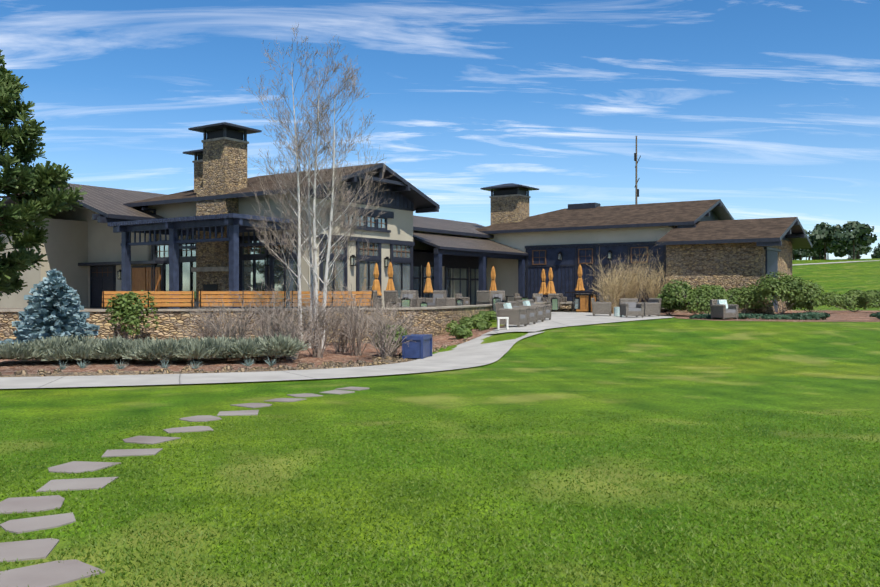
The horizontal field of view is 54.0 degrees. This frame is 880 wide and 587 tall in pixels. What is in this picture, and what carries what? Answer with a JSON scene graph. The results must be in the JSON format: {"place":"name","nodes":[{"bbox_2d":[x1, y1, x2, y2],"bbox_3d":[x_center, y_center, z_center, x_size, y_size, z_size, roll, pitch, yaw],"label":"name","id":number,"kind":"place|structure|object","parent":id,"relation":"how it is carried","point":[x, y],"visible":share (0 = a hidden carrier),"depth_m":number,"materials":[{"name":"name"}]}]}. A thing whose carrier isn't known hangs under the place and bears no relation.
{"place":"outdoors","nodes":[
{"label":"outdoors","id":0,"kind":"place"},
{"bbox_2d":[0,312,671,388],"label":"path","id":1,"kind":"structure","parent":0,"point":[472,353],"depth_m":19.33,"materials":[{"name":"concrete"}]},
{"bbox_2d":[402,294,737,358],"bbox_3d":[7.736,0.894,35.855,8.924,1.742,29.424,0,0,18],"label":"patio furniture","id":2,"kind":"object","parent":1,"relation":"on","point":[518,313],"visible":0.96,"depth_m":37.54,"materials":[{"name":"wicker"}]},
{"bbox_2d":[0,258,879,586],"bbox_3d":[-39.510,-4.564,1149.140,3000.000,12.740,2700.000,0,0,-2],"label":"ground","id":3,"kind":"structure","parent":0,"point":[692,366],"depth_m":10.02,"materials":[{"name":"green plant"}]},
{"bbox_2d":[0,387,369,586],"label":"stepping stones","id":4,"kind":"object","parent":3,"relation":"on","point":[52,574],"visible":0.71,"depth_m":6.91,"materials":[{"name":"grey stone"}]},
{"bbox_2d":[0,325,504,374],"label":"bed","id":5,"kind":"object","parent":3,"relation":"on","point":[33,366],"visible":0.23,"depth_m":21.80,"materials":[{"name":"brown soil"}]},
{"bbox_2d":[0,49,86,299],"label":"tree","id":6,"kind":"object","parent":5,"relation":"on","point":[35,191],"visible":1,"depth_m":34.54,"materials":[{"name":"green plant"}]},
{"bbox_2d":[0,269,106,345],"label":"blue spruce","id":7,"kind":"object","parent":5,"relation":"on","point":[54,307],"visible":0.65,"depth_m":24.27,"materials":[{"name":"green plant"}]},
{"bbox_2d":[0,338,473,376],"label":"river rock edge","id":8,"kind":"object","parent":5,"relation":"on","point":[229,368],"visible":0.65,"depth_m":19.38,"materials":[{"name":"grey stone"}]},
{"bbox_2d":[239,23,393,348],"bbox_3d":[-3.947,-3.383,27.517,4.940,10.265,4.696,0,0,-2],"label":"birch clump","id":9,"kind":"object","parent":5,"relation":"on","point":[299,145],"visible":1,"depth_m":27.32,"materials":[{"name":"grey plant"}]},
{"bbox_2d":[167,240,684,359],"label":"bare shrubs","id":10,"kind":"object","parent":5,"relation":"on","point":[279,323],"visible":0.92,"depth_m":24.50,"materials":[{"name":"brown plant"}]},
{"bbox_2d":[0,271,879,369],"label":"green shrubs","id":11,"kind":"object","parent":5,"relation":"on","point":[798,292],"visible":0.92,"depth_m":27.18,"materials":[{"name":"green plant"}]},
{"bbox_2d":[0,302,666,342],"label":"terrace wall","id":12,"kind":"structure","parent":3,"relation":"on","point":[434,321],"depth_m":29.43,"materials":[{"name":"stone"}]},
{"bbox_2d":[107,213,297,308],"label":"pergola","id":13,"kind":"object","parent":12,"relation":"on","point":[235,224],"visible":0.88,"depth_m":44.00,"materials":[{"name":"painted wood"}]},
{"bbox_2d":[102,290,372,308],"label":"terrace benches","id":14,"kind":"object","parent":12,"relation":"on","point":[105,298],"visible":0.56,"depth_m":31.05,"materials":[{"name":"brown wood"}]},
{"bbox_2d":[183,122,538,308],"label":"chimney","id":15,"kind":"object","parent":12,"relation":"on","point":[220,165],"visible":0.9,"depth_m":47.56,"materials":[{"name":"stone"}]},
{"bbox_2d":[320,290,634,311],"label":"patio furniture","id":16,"kind":"object","parent":12,"relation":"on","point":[439,299],"visible":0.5,"depth_m":44.55,"materials":[{"name":"wicker"}]},
{"bbox_2d":[372,260,584,297],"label":"closed patio umbrellas","id":17,"kind":"object","parent":12,"relation":"on","point":[428,289],"visible":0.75,"depth_m":54.87,"materials":[{"name":"fabric"}]},
{"bbox_2d":[0,173,791,313],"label":"clubhouse","id":18,"kind":"structure","parent":3,"relation":"on","point":[81,248],"depth_m":52.54,"materials":[{"name":"paint"}]},
{"bbox_2d":[0,163,811,259],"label":"clubhouse roofs","id":19,"kind":"structure","parent":18,"relation":"attached to","point":[107,205],"depth_m":54.32,"materials":[{"name":"brown"}]},
{"bbox_2d":[634,136,640,203],"bbox_3d":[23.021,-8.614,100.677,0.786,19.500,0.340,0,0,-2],"label":"antenna mast","id":20,"kind":"object","parent":19,"relation":"on","point":[636,182],"visible":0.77,"depth_m":100.58,"materials":[{"name":"grey metal"}]},
{"bbox_2d":[612,310,879,321],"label":"bed","id":21,"kind":"object","parent":3,"relation":"on","point":[847,316],"visible":0.52,"depth_m":42.78,"materials":[{"name":"brown soil"}]},
{"bbox_2d":[792,221,879,259],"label":"distant trees","id":22,"kind":"object","parent":3,"relation":"on","point":[825,239],"visible":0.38,"depth_m":210.22,"materials":[{"name":"green plant"}]},
{"bbox_2d":[0,0,879,259],"label":"sky","id":23,"kind":"structure","parent":0,"point":[762,108],"materials":[{"name":"blue"}]},
{"bbox_2d":[792,260,879,264],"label":"cart path","id":24,"kind":"structure","parent":0,"point":[833,262],"depth_m":186.25,"materials":[{"name":"concrete"}]}
]}

